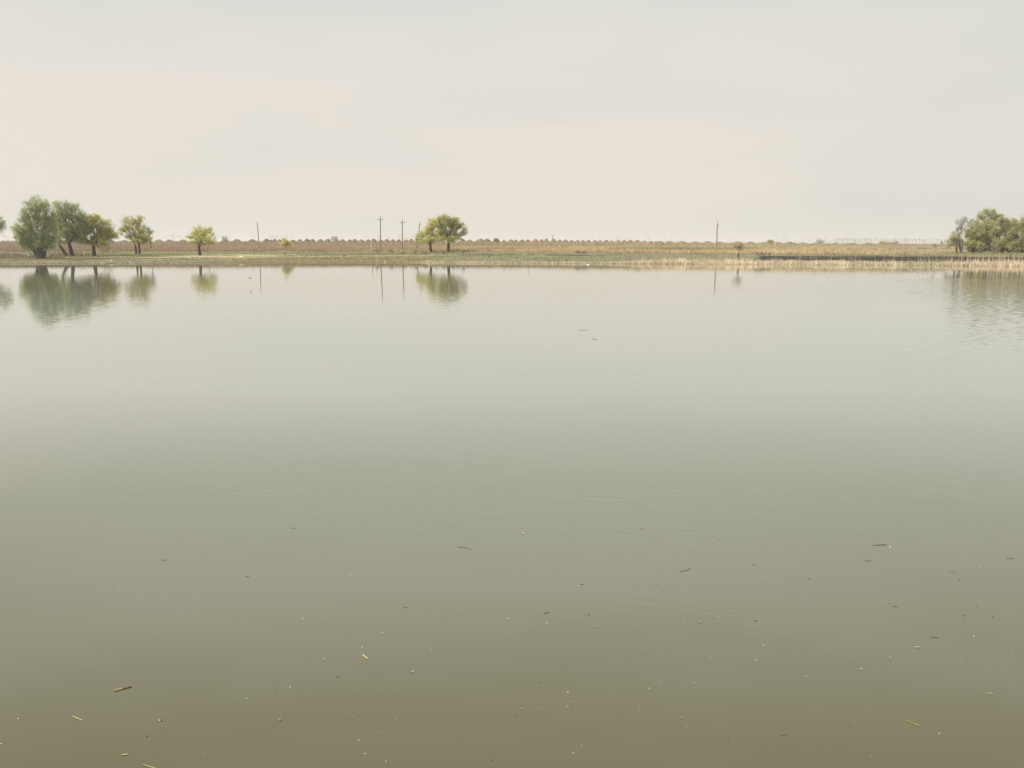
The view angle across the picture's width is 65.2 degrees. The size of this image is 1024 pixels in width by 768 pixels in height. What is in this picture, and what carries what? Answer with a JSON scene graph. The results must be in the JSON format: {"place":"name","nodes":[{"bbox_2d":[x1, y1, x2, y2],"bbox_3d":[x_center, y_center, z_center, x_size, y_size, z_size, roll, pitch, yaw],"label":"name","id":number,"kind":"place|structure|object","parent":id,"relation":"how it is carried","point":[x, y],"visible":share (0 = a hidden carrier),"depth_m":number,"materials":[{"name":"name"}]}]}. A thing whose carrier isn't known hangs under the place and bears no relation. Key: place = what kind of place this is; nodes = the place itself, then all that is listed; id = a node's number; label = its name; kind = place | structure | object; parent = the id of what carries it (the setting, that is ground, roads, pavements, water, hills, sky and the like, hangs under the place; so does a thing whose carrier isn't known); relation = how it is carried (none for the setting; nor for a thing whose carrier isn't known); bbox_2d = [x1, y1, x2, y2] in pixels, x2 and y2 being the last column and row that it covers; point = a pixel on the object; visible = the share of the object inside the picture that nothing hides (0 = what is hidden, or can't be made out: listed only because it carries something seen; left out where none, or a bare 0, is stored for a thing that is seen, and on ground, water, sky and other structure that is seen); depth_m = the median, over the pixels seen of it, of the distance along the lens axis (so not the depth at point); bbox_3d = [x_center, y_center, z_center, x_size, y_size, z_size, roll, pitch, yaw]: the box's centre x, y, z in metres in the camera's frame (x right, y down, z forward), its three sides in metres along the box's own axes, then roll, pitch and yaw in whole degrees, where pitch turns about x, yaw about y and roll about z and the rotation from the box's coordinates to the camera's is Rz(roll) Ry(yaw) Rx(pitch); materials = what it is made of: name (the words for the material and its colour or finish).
{"place":"outdoors","nodes":[
{"label":"outdoors","id":0,"kind":"place"},
{"bbox_2d":[0,262,1023,767],"bbox_3d":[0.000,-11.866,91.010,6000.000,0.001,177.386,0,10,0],"label":"water","id":1,"kind":"structure","parent":0,"point":[192,446],"depth_m":11.97,"materials":[{"name":"liquid"}]},
{"bbox_2d":[114,686,131,690],"bbox_3d":[-3.548,2.777,7.298,0.142,0.022,0.021,-6,11,-29],"label":"floating stick","id":2,"kind":"object","parent":1,"relation":"on","point":[122,688],"visible":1,"depth_m":7.29,"materials":[{"name":"brown wood"}]},
{"bbox_2d":[0,242,1023,265],"bbox_3d":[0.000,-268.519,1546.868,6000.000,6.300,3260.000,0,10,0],"label":"ground","id":3,"kind":"structure","parent":0,"point":[861,258],"depth_m":184.12,"materials":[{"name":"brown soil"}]},
{"bbox_2d":[0,215,7,234],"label":"willow tree","id":4,"kind":"object","parent":3,"relation":"on","point":[2,222],"visible":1,"depth_m":189.31,"materials":[{"name":"green plant"}]},
{"bbox_2d":[8,194,60,258],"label":"willow tree","id":5,"kind":"object","parent":3,"relation":"on","point":[41,239],"visible":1,"depth_m":179.00,"materials":[{"name":"green plant"}]},
{"bbox_2d":[0,250,120,258],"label":"dry weeds","id":6,"kind":"object","parent":3,"relation":"on","point":[53,253],"visible":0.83,"depth_m":197.52,"materials":[{"name":"plant"}]},
{"bbox_2d":[50,198,93,255],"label":"willow tree","id":7,"kind":"object","parent":3,"relation":"on","point":[68,229],"visible":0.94,"depth_m":192.38,"materials":[{"name":"green plant"}]},
{"bbox_2d":[73,212,120,255],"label":"willow tree","id":8,"kind":"object","parent":3,"relation":"on","point":[102,234],"visible":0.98,"depth_m":194.41,"materials":[{"name":"green plant"}]},
{"bbox_2d":[117,214,151,253],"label":"willow tree","id":9,"kind":"object","parent":3,"relation":"on","point":[132,237],"visible":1,"depth_m":205.62,"materials":[{"name":"green plant"}]},
{"bbox_2d":[145,226,153,247],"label":"sapling tree","id":10,"kind":"object","parent":3,"relation":"on","point":[149,232],"visible":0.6,"depth_m":236.02,"materials":[{"name":"green plant"}]},
{"bbox_2d":[184,223,216,254],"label":"willow tree","id":11,"kind":"object","parent":3,"relation":"on","point":[198,237],"visible":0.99,"depth_m":199.69,"materials":[{"name":"green plant"}]},
{"bbox_2d":[280,237,295,247],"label":"round bush","id":12,"kind":"object","parent":3,"relation":"on","point":[285,242],"visible":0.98,"depth_m":245.93,"materials":[{"name":"green plant"}]},
{"bbox_2d":[378,216,382,250],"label":"power pole","id":13,"kind":"object","parent":3,"relation":"on","point":[380,232],"visible":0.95,"depth_m":227.20,"materials":[{"name":"wood"}]},
{"bbox_2d":[401,219,404,248],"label":"power pole","id":14,"kind":"object","parent":3,"relation":"on","point":[402,222],"visible":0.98,"depth_m":233.74,"materials":[{"name":"wood"}]},
{"bbox_2d":[412,217,440,251],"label":"willow tree","id":15,"kind":"object","parent":3,"relation":"on","point":[430,237],"visible":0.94,"depth_m":217.40,"materials":[{"name":"green plant"}]},
{"bbox_2d":[433,214,467,251],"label":"willow tree","id":16,"kind":"object","parent":3,"relation":"on","point":[452,235],"visible":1,"depth_m":215.27,"materials":[{"name":"green plant"}]},
{"bbox_2d":[1,233,946,245],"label":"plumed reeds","id":17,"kind":"object","parent":3,"relation":"on","point":[735,238],"visible":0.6,"depth_m":367.08,"materials":[{"name":"beige plant"}]},
{"bbox_2d":[0,240,961,247],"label":"bank scrub","id":18,"kind":"object","parent":3,"relation":"on","point":[614,243],"visible":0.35,"depth_m":364.53,"materials":[{"name":"green plant"}]},
{"bbox_2d":[0,243,1020,254],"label":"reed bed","id":19,"kind":"object","parent":3,"relation":"on","point":[826,249],"visible":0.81,"depth_m":230.74,"materials":[{"name":"plant"}]},
{"bbox_2d":[407,257,1023,266],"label":"reed stubble","id":20,"kind":"object","parent":3,"relation":"on","point":[790,262],"visible":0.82,"depth_m":158.18,"materials":[{"name":"beige plant"}]},
{"bbox_2d":[716,221,718,248],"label":"power pole","id":21,"kind":"object","parent":3,"relation":"on","point":[717,234],"visible":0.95,"depth_m":227.99,"materials":[{"name":"metal"}]},
{"bbox_2d":[733,243,744,260],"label":"pollard willow","id":22,"kind":"object","parent":3,"relation":"on","point":[737,245],"visible":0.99,"depth_m":163.85,"materials":[{"name":"brown plant"}]},
{"bbox_2d":[755,251,771,255],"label":"weed clump","id":23,"kind":"object","parent":3,"relation":"on","point":[763,253],"visible":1,"depth_m":179.97,"materials":[{"name":"brown plant"}]},
{"bbox_2d":[718,246,1022,265],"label":"reed stalks","id":24,"kind":"object","parent":3,"relation":"on","point":[999,258],"visible":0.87,"depth_m":148.68,"materials":[{"name":"plant"}]},
{"bbox_2d":[945,230,962,251],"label":"willow tree","id":25,"kind":"object","parent":3,"relation":"on","point":[953,241],"visible":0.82,"depth_m":191.96,"materials":[{"name":"green plant"}]},
{"bbox_2d":[955,214,972,252],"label":"willow tree","id":26,"kind":"object","parent":3,"relation":"on","point":[958,230],"visible":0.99,"depth_m":181.58,"materials":[{"name":"green plant"}]},
{"bbox_2d":[967,246,983,252],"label":"bramble thicket","id":27,"kind":"object","parent":3,"relation":"on","point":[971,249],"visible":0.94,"depth_m":188.59,"materials":[{"name":"green plant"}]},
{"bbox_2d":[960,218,1000,251],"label":"willow tree","id":28,"kind":"object","parent":3,"relation":"on","point":[977,232],"visible":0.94,"depth_m":188.60,"materials":[{"name":"green plant"}]},
{"bbox_2d":[976,207,1004,251],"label":"willow tree","id":29,"kind":"object","parent":3,"relation":"on","point":[993,214],"visible":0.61,"depth_m":201.31,"materials":[{"name":"green plant"}]},
{"bbox_2d":[989,215,1011,252],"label":"willow tree","id":30,"kind":"object","parent":3,"relation":"on","point":[1002,228],"visible":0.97,"depth_m":182.06,"materials":[{"name":"green plant"}]},
{"bbox_2d":[998,216,1023,252],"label":"willow tree","id":31,"kind":"object","parent":3,"relation":"on","point":[1012,236],"visible":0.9,"depth_m":180.72,"materials":[{"name":"green plant"}]},
{"bbox_2d":[1009,214,1023,252],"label":"willow tree","id":32,"kind":"object","parent":3,"relation":"on","point":[1021,233],"visible":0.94,"depth_m":179.19,"materials":[{"name":"green plant"}]},
{"bbox_2d":[0,0,1023,243],"label":"sky","id":33,"kind":"structure","parent":0,"point":[805,121],"materials":[{"name":"white"}]}
]}

